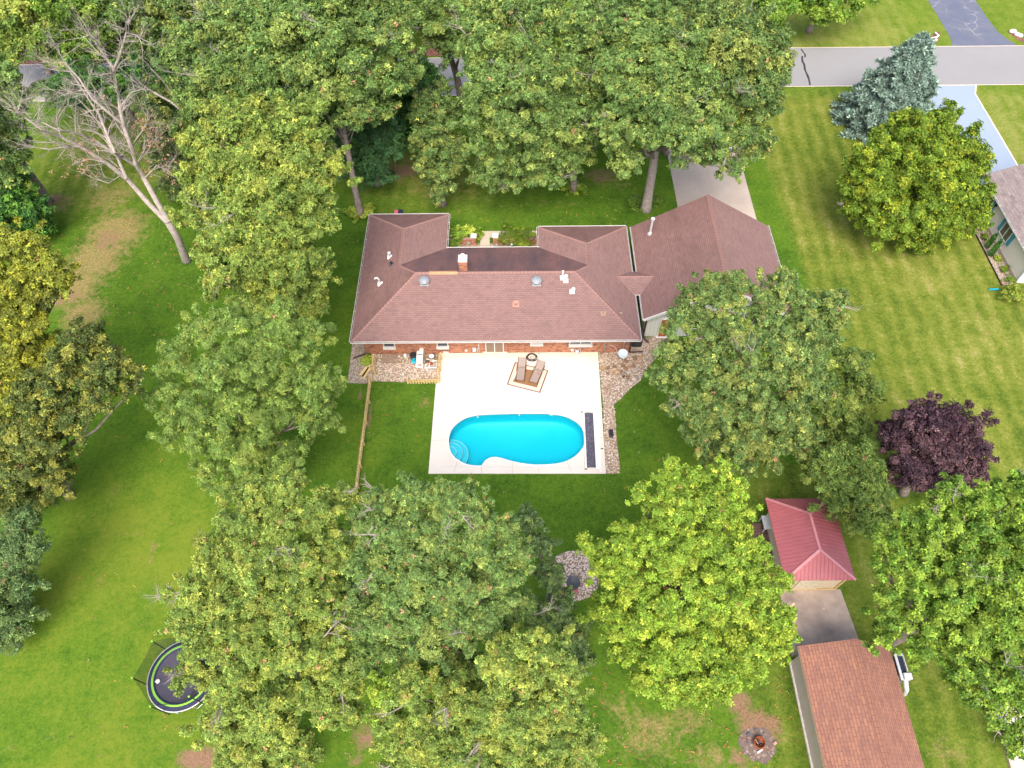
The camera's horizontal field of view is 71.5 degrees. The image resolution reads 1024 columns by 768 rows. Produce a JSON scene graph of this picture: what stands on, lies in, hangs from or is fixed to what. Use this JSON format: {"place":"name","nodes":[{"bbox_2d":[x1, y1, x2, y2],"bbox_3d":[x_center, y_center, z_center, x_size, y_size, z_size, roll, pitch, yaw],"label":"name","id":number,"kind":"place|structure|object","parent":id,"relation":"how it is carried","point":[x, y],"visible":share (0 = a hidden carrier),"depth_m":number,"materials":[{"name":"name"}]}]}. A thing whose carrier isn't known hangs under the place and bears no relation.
{"place":"outdoors","nodes":[
{"label":"outdoors","id":0,"kind":"place"},
{"bbox_2d":[449,243,536,246],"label":"courtyard gravel","id":1,"kind":"structure","parent":0,"point":[492,245],"depth_m":60.98,"materials":[{"name":"beige gravel"}]},
{"bbox_2d":[448,224,463,246],"bbox_3d":[-5.109,-12.326,60.487,2.376,1.391,2.271,-22,59,-13],"label":"round shrub","id":2,"kind":"object","parent":1,"relation":"on","point":[455,242],"visible":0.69,"depth_m":60.32,"materials":[{"name":"green plant"}]},
{"bbox_2d":[496,220,536,246],"bbox_3d":[0.416,-12.417,60.468,3.727,1.448,3.408,16,58,11],"label":"weeping shrub","id":3,"kind":"object","parent":1,"relation":"on","point":[516,235],"visible":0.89,"depth_m":60.34,"materials":[{"name":"green plant"}]},
{"bbox_2d":[0,0,1023,767],"bbox_3d":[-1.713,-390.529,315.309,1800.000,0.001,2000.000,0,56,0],"label":"ground","id":4,"kind":"structure","parent":0,"point":[948,324],"depth_m":50.80,"materials":[{"name":"green plant"}]},
{"bbox_2d":[0,501,51,656],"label":"feathery tree","id":5,"kind":"object","parent":4,"relation":"on","point":[21,549],"visible":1,"depth_m":39.78,"materials":[{"name":"green plant"}]},
{"bbox_2d":[0,53,53,204],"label":"oak tree","id":6,"kind":"object","parent":4,"relation":"on","point":[9,70],"visible":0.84,"depth_m":54.65,"materials":[{"name":"green plant"}]},
{"bbox_2d":[0,166,57,236],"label":"magnolia tree","id":7,"kind":"object","parent":4,"relation":"on","point":[22,202],"visible":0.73,"depth_m":58.40,"materials":[{"name":"green plant"}]},
{"bbox_2d":[0,216,82,384],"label":"oak tree","id":8,"kind":"object","parent":4,"relation":"on","point":[44,279],"visible":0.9,"depth_m":43.07,"materials":[{"name":"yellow plant"}]},
{"bbox_2d":[0,0,89,75],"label":"maple tree","id":9,"kind":"object","parent":4,"relation":"on","point":[18,27],"visible":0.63,"depth_m":68.42,"materials":[{"name":"green plant"}]},
{"bbox_2d":[0,314,149,522],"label":"oak tree","id":10,"kind":"object","parent":4,"relation":"on","point":[36,424],"visible":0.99,"depth_m":39.60,"materials":[{"name":"green plant"}]},
{"bbox_2d":[26,0,132,74],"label":"maple tree","id":11,"kind":"object","parent":4,"relation":"on","point":[57,7],"visible":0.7,"depth_m":67.23,"materials":[{"name":"green plant"}]},
{"bbox_2d":[0,0,190,263],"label":"dead tree","id":12,"kind":"object","parent":4,"relation":"on","point":[173,231],"visible":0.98,"depth_m":52.48,"materials":[{"name":"grey wood"}]},
{"bbox_2d":[32,51,191,121],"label":"dense tree","id":13,"kind":"object","parent":4,"relation":"on","point":[139,70],"visible":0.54,"depth_m":64.27,"materials":[{"name":"green plant"}]},
{"bbox_2d":[83,0,170,63],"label":"oak tree","id":14,"kind":"object","parent":4,"relation":"on","point":[109,13],"visible":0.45,"depth_m":66.76,"materials":[{"name":"green plant"}]},
{"bbox_2d":[121,73,200,203],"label":"dense tree","id":15,"kind":"object","parent":4,"relation":"on","point":[165,107],"visible":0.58,"depth_m":58.89,"materials":[{"name":"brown plant"}]},
{"bbox_2d":[131,640,219,714],"bbox_3d":[-18.962,16.476,40.480,4.059,2.639,4.017,0,56,0],"label":"trampoline","id":16,"kind":"object","parent":4,"relation":"on","point":[161,697],"visible":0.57,"depth_m":40.40,"materials":[{"name":"fabric"}]},
{"bbox_2d":[130,0,252,56],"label":"oak tree","id":17,"kind":"object","parent":4,"relation":"on","point":[166,9],"visible":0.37,"depth_m":65.82,"materials":[{"name":"green plant"}]},
{"bbox_2d":[141,0,265,168],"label":"oak tree","id":18,"kind":"object","parent":4,"relation":"on","point":[213,71],"visible":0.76,"depth_m":54.02,"materials":[{"name":"green plant"}]},
{"bbox_2d":[116,54,179,108],"bbox_3d":[-28.886,-24.100,56.501,4.155,5.656,2.228,0,56,0],"label":"fallen branch","id":19,"kind":"object","parent":18,"relation":"on","point":[157,94],"visible":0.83,"depth_m":57.10,"materials":[{"name":"grey wood"}]},
{"bbox_2d":[130,294,349,505],"bbox_3d":[-16.396,1.705,43.659,13.536,14.039,9.276,0,56,0],"label":"locust tree","id":20,"kind":"object","parent":4,"relation":"on","point":[254,364],"visible":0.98,"depth_m":41.32,"materials":[{"name":"green plant"}]},
{"bbox_2d":[141,467,374,767],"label":"oak tree","id":21,"kind":"object","parent":4,"relation":"on","point":[249,718],"visible":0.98,"depth_m":29.81,"materials":[{"name":"green plant"}]},
{"bbox_2d":[162,88,362,326],"bbox_3d":[-16.218,-10.362,49.446,13.170,17.885,11.574,-10,57,-6],"label":"oak tree","id":22,"kind":"object","parent":4,"relation":"on","point":[245,136],"visible":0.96,"depth_m":45.38,"materials":[{"name":"green plant"}]},
{"bbox_2d":[259,82,338,148],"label":"dense tree","id":23,"kind":"object","parent":4,"relation":"on","point":[322,120],"visible":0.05,"depth_m":64.71,"materials":[{"name":"green plant"}]},
{"bbox_2d":[235,0,426,218],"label":"oak tree","id":24,"kind":"object","parent":4,"relation":"on","point":[298,61],"visible":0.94,"depth_m":51.75,"materials":[{"name":"green plant"}]},
{"bbox_2d":[342,204,358,223],"bbox_3d":[-13.895,-15.232,62.963,1.852,0.643,2.038,-38,63,-22],"label":"hosta clump","id":25,"kind":"object","parent":4,"relation":"on","point":[351,212],"visible":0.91,"depth_m":62.76,"materials":[{"name":"green plant"}]},
{"bbox_2d":[347,344,371,383],"bbox_3d":[-11.550,-1.817,54.313,1.739,0.020,4.319,0,56,0],"label":"gravel strip","id":26,"kind":"object","parent":4,"relation":"on","point":[355,370],"visible":0.73,"depth_m":53.98,"materials":[{"name":"grey gravel"}]},
{"bbox_2d":[359,352,373,365],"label":"grass tuft","id":27,"kind":"object","parent":26,"relation":"on","point":[365,360],"visible":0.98,"depth_m":53.81,"materials":[{"name":"green plant"}]},
{"bbox_2d":[354,374,372,502],"bbox_3d":[-10.461,3.626,50.186,0.190,0.820,9.934,0,56,0],"label":"picket fence","id":28,"kind":"object","parent":4,"relation":"on","point":[359,465],"visible":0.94,"depth_m":50.13,"materials":[{"name":"brown wood"}]},
{"bbox_2d":[354,201,375,219],"bbox_3d":[-12.972,-15.324,63.028,1.714,0.624,2.595,38,64,23],"label":"hosta clump","id":29,"kind":"object","parent":4,"relation":"on","point":[368,209],"visible":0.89,"depth_m":62.89,"materials":[{"name":"green plant"}]},
{"bbox_2d":[322,102,407,192],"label":"pine tree","id":30,"kind":"object","parent":4,"relation":"on","point":[371,163],"visible":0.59,"depth_m":60.55,"materials":[{"name":"green plant"}]},
{"bbox_2d":[331,45,447,147],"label":"dense tree","id":31,"kind":"object","parent":4,"relation":"on","point":[406,99],"visible":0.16,"depth_m":61.30,"materials":[{"name":"green plant"}]},
{"bbox_2d":[366,354,438,383],"bbox_3d":[-8.921,-1.694,54.214,6.914,0.020,3.985,0,56,0],"label":"gravel bed","id":32,"kind":"object","parent":4,"relation":"on","point":[400,358],"visible":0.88,"depth_m":53.84,"materials":[{"name":"beige gravel"}]},
{"bbox_2d":[382,354,396,362],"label":"wood platform","id":33,"kind":"structure","parent":32,"relation":"on","point":[387,358],"depth_m":54.22,"materials":[{"name":"brown wood"}]},
{"bbox_2d":[416,348,424,367],"bbox_3d":[-7.001,-2.011,53.943,0.600,0.780,1.430,0,56,0],"label":"pool heater","id":34,"kind":"object","parent":32,"relation":"on","point":[420,358],"visible":1,"depth_m":53.72,"materials":[{"name":"white paint"}]},
{"bbox_2d":[425,354,437,370],"bbox_3d":[-6.119,-1.650,53.651,0.989,0.850,1.169,0,56,0],"label":"pool filter","id":35,"kind":"object","parent":32,"relation":"on","point":[432,364],"visible":1,"depth_m":53.77,"materials":[{"name":"beige paint"}]},
{"bbox_2d":[407,377,438,383],"bbox_3d":[-6.648,-0.268,52.877,2.338,0.640,0.183,-1,56,0],"label":"picket fence","id":36,"kind":"object","parent":4,"relation":"on","point":[420,380],"visible":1,"depth_m":52.83,"materials":[{"name":"brown wood"}]},
{"bbox_2d":[385,0,476,108],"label":"oak tree","id":37,"kind":"object","parent":4,"relation":"on","point":[438,32],"visible":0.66,"depth_m":61.00,"materials":[{"name":"green plant"}]},
{"bbox_2d":[405,74,469,207],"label":"tree","id":38,"kind":"object","parent":4,"relation":"on","point":[438,157],"visible":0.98,"depth_m":58.31,"materials":[{"name":"green plant"}]},
{"bbox_2d":[413,49,464,55],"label":"mulch strip","id":39,"kind":"object","parent":4,"relation":"on","point":[430,52],"visible":0.08,"depth_m":77.19,"materials":[{"name":"brown soil"}]},
{"bbox_2d":[437,352,441,382],"bbox_3d":[-5.440,-1.202,53.284,0.183,0.990,2.194,1,56,1],"label":"picket fence","id":40,"kind":"object","parent":4,"relation":"on","point":[439,366],"visible":1,"depth_m":53.23,"materials":[{"name":"brown wood"}]},
{"bbox_2d":[325,469,560,695],"bbox_3d":[-3.102,11.288,34.377,10.816,18.582,8.365,0,56,0],"label":"oak tree","id":41,"kind":"object","parent":4,"relation":"on","point":[451,613],"visible":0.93,"depth_m":29.22,"materials":[{"name":"green plant"}]},
{"bbox_2d":[48,142,878,767],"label":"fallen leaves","id":42,"kind":"object","parent":4,"relation":"on","point":[414,420],"visible":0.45,"depth_m":43.24,"materials":[{"name":"brown plant"}]},
{"bbox_2d":[463,224,480,236],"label":"hosta plant","id":43,"kind":"object","parent":4,"relation":"on","point":[470,230],"visible":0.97,"depth_m":61.45,"materials":[{"name":"yellow plant"}]},
{"bbox_2d":[480,237,489,246],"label":"front walk","id":44,"kind":"structure","parent":4,"relation":"on","point":[484,241],"depth_m":61.18,"materials":[{"name":"concrete"}]},
{"bbox_2d":[362,622,610,767],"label":"oak tree","id":45,"kind":"object","parent":4,"relation":"on","point":[488,718],"visible":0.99,"depth_m":28.50,"materials":[{"name":"green plant"}]},
{"bbox_2d":[481,231,536,237],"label":"garden walk","id":46,"kind":"structure","parent":4,"relation":"on","point":[487,233],"depth_m":61.78,"materials":[{"name":"concrete"}]},
{"bbox_2d":[445,0,575,194],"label":"oak tree","id":47,"kind":"object","parent":4,"relation":"on","point":[510,72],"visible":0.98,"depth_m":52.27,"materials":[{"name":"green plant"}]},
{"bbox_2d":[498,237,536,243],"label":"garden wall","id":48,"kind":"structure","parent":4,"relation":"on","point":[534,239],"depth_m":60.71,"materials":[{"name":"red brick"}]},
{"bbox_2d":[441,352,597,356],"bbox_3d":[0.563,-2.215,54.425,12.065,0.060,0.420,0,56,0],"label":"patio apron","id":49,"kind":"object","parent":4,"relation":"on","point":[572,354],"visible":0.75,"depth_m":54.39,"materials":[{"name":"beige concrete"}]},
{"bbox_2d":[511,501,596,675],"bbox_3d":[1.869,11.914,38.464,3.443,11.030,7.551,-31,61,-19],"label":"dense tree","id":50,"kind":"object","parent":4,"relation":"on","point":[565,603],"visible":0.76,"depth_m":36.40,"materials":[{"name":"green plant"}]},
{"bbox_2d":[514,0,613,193],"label":"oak tree","id":51,"kind":"object","parent":4,"relation":"on","point":[559,135],"visible":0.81,"depth_m":52.54,"materials":[{"name":"green plant"}]},
{"bbox_2d":[496,54,637,149],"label":"dense tree","id":52,"kind":"object","parent":4,"relation":"on","point":[526,106],"visible":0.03,"depth_m":62.82,"materials":[{"name":"green plant"}]},
{"bbox_2d":[558,181,575,196],"bbox_3d":[5.086,-17.877,64.600,1.761,0.612,1.663,-36,63,-21],"label":"hosta clump","id":53,"kind":"object","parent":4,"relation":"on","point":[567,186],"visible":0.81,"depth_m":64.35,"materials":[{"name":"green plant"}]},
{"bbox_2d":[349,194,789,358],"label":"brick house","id":54,"kind":"structure","parent":4,"relation":"on","point":[421,284],"depth_m":53.57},
{"bbox_2d":[485,343,503,352],"bbox_3d":[-1.322,-2.960,53.603,1.486,2.045,0.140,0,56,0],"label":"sliding door","id":55,"kind":"structure","parent":54,"relation":"in","point":[489,347],"depth_m":53.91,"materials":[{"name":"white paint"}]},
{"bbox_2d":[569,342,592,346],"bbox_3d":[5.165,-3.188,53.202,1.782,1.115,0.260,0,56,0],"label":"window","id":56,"kind":"structure","parent":54,"relation":"in","point":[571,344],"depth_m":53.51,"materials":[{"name":"white paint"}]},
{"bbox_2d":[656,319,668,337],"bbox_3d":[11.652,-4.251,54.465,0.912,2.175,0.200,0,56,0],"label":"side door","id":57,"kind":"structure","parent":54,"relation":"in","point":[662,321],"depth_m":54.94,"materials":[{"name":"metal"}]},
{"bbox_2d":[551,550,598,600],"bbox_3d":[3.916,12.088,44.851,3.282,0.020,3.325,0,56,0],"label":"gravel circle","id":58,"kind":"object","parent":4,"relation":"on","point":[577,566],"visible":0.46,"depth_m":45.02,"materials":[{"name":"gravel"}]},
{"bbox_2d":[566,576,579,592],"bbox_3d":[3.808,12.508,44.391,0.873,0.300,0.983,19,58,13],"label":"fire bowl","id":59,"kind":"object","parent":58,"relation":"on","point":[574,581],"visible":0.86,"depth_m":44.38,"materials":[{"name":"grey metal"}]},
{"bbox_2d":[570,181,588,195],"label":"hosta clump","id":60,"kind":"object","parent":4,"relation":"on","point":[582,187],"visible":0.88,"depth_m":64.27,"materials":[{"name":"green plant"}]},
{"bbox_2d":[598,336,668,473],"bbox_3d":[7.642,0.467,52.625,4.937,0.020,13.634,19,58,13],"label":"gravel bed","id":61,"kind":"object","parent":4,"relation":"on","point":[650,339],"visible":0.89,"depth_m":53.01,"materials":[{"name":"beige gravel"}]},
{"bbox_2d":[630,334,642,348],"bbox_3d":[9.597,-3.342,54.660,0.950,0.855,0.950,0,56,0],"label":"air conditioner","id":62,"kind":"object","parent":61,"relation":"on","point":[636,345],"visible":0.46,"depth_m":54.53,"materials":[{"name":"metal"}]},
{"bbox_2d":[624,192,642,211],"bbox_3d":[11.169,-16.229,63.477,2.148,0.555,2.396,11,57,8],"label":"shrub","id":63,"kind":"object","parent":4,"relation":"on","point":[638,201],"visible":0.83,"depth_m":63.30,"materials":[{"name":"green plant"}]},
{"bbox_2d":[564,0,714,111],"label":"oak tree","id":64,"kind":"object","parent":4,"relation":"on","point":[627,6],"visible":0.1,"depth_m":57.16,"materials":[{"name":"green plant"}]},
{"bbox_2d":[652,192,662,207],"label":"ground ivy","id":65,"kind":"object","parent":4,"relation":"on","point":[658,200],"visible":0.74,"depth_m":63.46,"materials":[{"name":"green plant"}]},
{"bbox_2d":[578,0,754,213],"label":"oak tree","id":66,"kind":"object","parent":4,"relation":"on","point":[663,39],"visible":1,"depth_m":49.04,"materials":[{"name":"green plant"}]},
{"bbox_2d":[575,453,802,714],"bbox_3d":[8.742,11.348,36.437,9.348,14.932,11.146,-37,63,-22],"label":"maple tree","id":67,"kind":"object","parent":4,"relation":"on","point":[688,605],"visible":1,"depth_m":33.55,"materials":[{"name":"green plant"}]},
{"bbox_2d":[662,0,798,167],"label":"oak tree","id":68,"kind":"object","parent":4,"relation":"on","point":[751,92],"visible":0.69,"depth_m":49.97,"materials":[{"name":"green plant"}]},
{"bbox_2d":[644,264,863,481],"bbox_3d":[13.528,1.034,42.888,11.998,15.656,9.107,0,56,0],"label":"oak tree","id":69,"kind":"object","parent":4,"relation":"on","point":[727,410],"visible":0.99,"depth_m":39.12,"materials":[{"name":"green plant"}]},
{"bbox_2d":[738,727,775,764],"bbox_3d":[13.623,20.063,39.414,2.088,0.020,1.905,0,56,0],"label":"ash patch","id":70,"kind":"object","parent":4,"relation":"on","point":[751,750],"visible":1,"depth_m":39.42,"materials":[{"name":"soil"}]},
{"bbox_2d":[753,736,765,748],"bbox_3d":[13.685,19.858,39.355,0.600,0.330,0.600,0,56,0],"label":"fire ring","id":71,"kind":"object","parent":70,"relation":"on","point":[761,740],"visible":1,"depth_m":39.40,"materials":[{"name":"metal"}]},
{"bbox_2d":[725,0,793,85],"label":"maple tree","id":72,"kind":"object","parent":4,"relation":"on","point":[778,15],"visible":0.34,"depth_m":61.76,"materials":[{"name":"green plant"}]},
{"bbox_2d":[758,515,771,532],"bbox_3d":[16.578,9.166,46.184,0.800,0.875,0.950,0,56,0],"label":"lean to","id":73,"kind":"object","parent":4,"relation":"on","point":[766,523],"visible":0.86,"depth_m":45.82,"materials":[{"name":"metal"}]},
{"bbox_2d":[765,497,855,589],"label":"garden shed","id":74,"kind":"structure","parent":4,"relation":"on","point":[809,551],"depth_m":43.03,"materials":[{"name":"red metal"}]},
{"bbox_2d":[793,580,825,588],"bbox_3d":[18.138,12.196,43.362,1.500,1.900,0.050,0,56,0],"label":"door","id":75,"kind":"structure","parent":74,"relation":"in","point":[801,584],"depth_m":43.39,"materials":[{"name":"beige paint"}]},
{"bbox_2d":[780,589,858,655],"bbox_3d":[18.703,14.445,43.145,4.300,0.020,3.980,0,56,0],"label":"concrete pad","id":76,"kind":"object","parent":4,"relation":"on","point":[822,616],"visible":0.62,"depth_m":43.30,"materials":[{"name":"grey concrete"}]},
{"bbox_2d":[784,0,880,33],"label":"maple tree","id":77,"kind":"object","parent":4,"relation":"on","point":[816,11],"visible":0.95,"depth_m":73.52,"materials":[{"name":"green plant"}]},
{"bbox_2d":[805,346,887,454],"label":"dense tree","id":78,"kind":"object","parent":4,"relation":"on","point":[853,394],"visible":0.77,"depth_m":45.22,"materials":[{"name":"green plant"}]},
{"bbox_2d":[799,434,899,539],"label":"tree","id":79,"kind":"object","parent":4,"relation":"on","point":[835,478],"visible":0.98,"depth_m":41.58,"materials":[{"name":"green plant"}]},
{"bbox_2d":[789,639,923,767],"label":"shingled shed","id":80,"kind":"structure","parent":4,"relation":"on","point":[852,707],"depth_m":37.66,"materials":[{"name":"brown"}]},
{"bbox_2d":[829,30,942,146],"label":"spruce tree","id":81,"kind":"object","parent":4,"relation":"on","point":[904,76],"visible":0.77,"depth_m":65.22,"materials":[{"name":"teal plant"}]},
{"bbox_2d":[893,653,912,695],"bbox_3d":[22.109,16.644,40.603,0.636,1.675,2.084,0,56,0],"label":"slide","id":82,"kind":"object","parent":4,"relation":"on","point":[904,677],"visible":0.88,"depth_m":40.15,"materials":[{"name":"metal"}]},
{"bbox_2d":[836,97,997,255],"bbox_3d":[33.304,-15.974,56.837,14.006,11.191,9.670,0,56,0],"label":"maple tree","id":83,"kind":"object","parent":4,"relation":"on","point":[896,171],"visible":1,"depth_m":55.22,"materials":[{"name":"green plant"}]},
{"bbox_2d":[874,390,999,504],"bbox_3d":[26.330,4.635,44.560,8.024,8.690,5.497,0,56,0],"label":"plum tree","id":84,"kind":"object","parent":4,"relation":"on","point":[937,439],"visible":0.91,"depth_m":42.77,"materials":[{"name":"purple plant"}]},
{"bbox_2d":[860,465,1023,760],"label":"maple tree","id":85,"kind":"object","parent":4,"relation":"on","point":[988,581],"visible":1,"depth_m":30.82,"materials":[{"name":"green plant"}]},
{"bbox_2d":[975,234,1001,285],"bbox_3d":[39.987,-11.519,60.349,0.060,0.120,8.300,0,56,0],"label":"bed edging","id":86,"kind":"object","parent":4,"relation":"on","point":[989,260],"visible":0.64,"depth_m":59.48,"materials":[{"name":"black plastic"}]},
{"bbox_2d":[976,227,1011,284],"bbox_3d":[40.608,-11.518,60.401,1.240,0.020,8.250,0,56,0],"label":"foundation bed","id":87,"kind":"object","parent":4,"relation":"on","point":[998,269],"visible":0.5,"depth_m":59.55,"materials":[{"name":"beige gravel"}]},
{"bbox_2d":[985,232,998,248],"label":"juniper shrub","id":88,"kind":"object","parent":87,"relation":"on","point":[993,237],"visible":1,"depth_m":59.67,"materials":[{"name":"green plant"}]},
{"bbox_2d":[988,237,1003,256],"bbox_3d":[40.234,-11.402,59.117,0.492,2.012,0.551,0,56,0],"label":"juniper shrub","id":89,"kind":"object","parent":87,"relation":"on","point":[994,249],"visible":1,"depth_m":59.11,"materials":[{"name":"green plant"}]},
{"bbox_2d":[975,84,1017,164],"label":"driveway edging","id":90,"kind":"object","parent":4,"relation":"on","point":[994,125],"visible":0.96,"depth_m":69.57,"materials":[{"name":"grey concrete"}]},
{"bbox_2d":[997,706,1023,767],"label":"pale slab","id":91,"kind":"structure","parent":4,"relation":"on","point":[1018,763],"depth_m":38.81,"materials":[{"name":"concrete"}]},
{"bbox_2d":[998,279,1023,304],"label":"round bush","id":92,"kind":"object","parent":4,"relation":"on","point":[1017,289],"visible":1,"depth_m":56.50,"materials":[{"name":"green plant"}]},
{"bbox_2d":[0,46,1023,100],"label":"road","id":93,"kind":"structure","parent":0,"point":[955,65],"depth_m":75.37,"materials":[{"name":"grey asphalt"}]},
{"bbox_2d":[19,45,1023,100],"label":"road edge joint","id":94,"kind":"object","parent":93,"relation":"on","point":[785,86],"visible":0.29,"depth_m":76.51,"materials":[{"name":"grey concrete"}]},
{"bbox_2d":[428,352,605,473],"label":"patio","id":95,"kind":"structure","parent":0,"point":[466,386],"depth_m":52.23,"materials":[{"name":"concrete"}]},
{"bbox_2d":[447,412,583,466],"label":"swimming pool","id":96,"kind":"structure","parent":95,"relation":"in","point":[528,438],"depth_m":51.70,"materials":[{"name":"blue liquid"}]},
{"bbox_2d":[507,362,547,392],"bbox_3d":[1.170,-0.501,53.233,2.646,0.017,2.140,14,57,10],"label":"outdoor rug","id":97,"kind":"object","parent":95,"relation":"on","point":[525,383],"visible":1,"depth_m":53.06,"materials":[{"name":"beige fabric"}]},
{"bbox_2d":[516,357,525,379],"bbox_3d":[0.690,-1.077,53.186,0.716,0.717,1.789,5,56,4],"label":"sun lounger","id":98,"kind":"object","parent":97,"relation":"on","point":[521,371],"visible":1,"depth_m":53.27,"materials":[{"name":"beige fabric"}]},
{"bbox_2d":[529,360,544,382],"bbox_3d":[1.887,-0.877,53.042,0.716,0.717,1.789,18,58,12],"label":"sun lounger","id":99,"kind":"object","parent":97,"relation":"on","point":[536,374],"visible":1,"depth_m":53.14,"materials":[{"name":"beige fabric"}]},
{"bbox_2d":[668,137,756,219],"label":"house driveway","id":100,"kind":"structure","parent":0,"point":[693,182],"depth_m":64.92,"materials":[{"name":"concrete"}]},
{"bbox_2d":[750,523,774,582],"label":"plank platform","id":101,"kind":"structure","parent":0,"point":[758,528],"depth_m":46.08,"materials":[{"name":"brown wood"}]},
{"bbox_2d":[928,0,1015,45],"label":"asphalt driveway","id":102,"kind":"structure","parent":0,"point":[966,22],"depth_m":79.63,"materials":[{"name":"grey asphalt"}]},
{"bbox_2d":[929,85,1016,184],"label":"neighbour driveway","id":103,"kind":"structure","parent":0,"point":[964,96],"depth_m":70.32,"materials":[{"name":"grey concrete"}]},
{"bbox_2d":[983,164,1023,282],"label":"neighbour house","id":104,"kind":"structure","parent":0,"point":[1007,218],"depth_m":59.42,"materials":[{"name":"grey"}]},
{"bbox_2d":[997,218,1015,246],"bbox_3d":[41.180,-12.669,59.184,0.110,1.280,2.160,0,56,0],"label":"window","id":105,"kind":"structure","parent":104,"relation":"in","point":[1005,231],"depth_m":59.16,"materials":[{"name":"white paint"}]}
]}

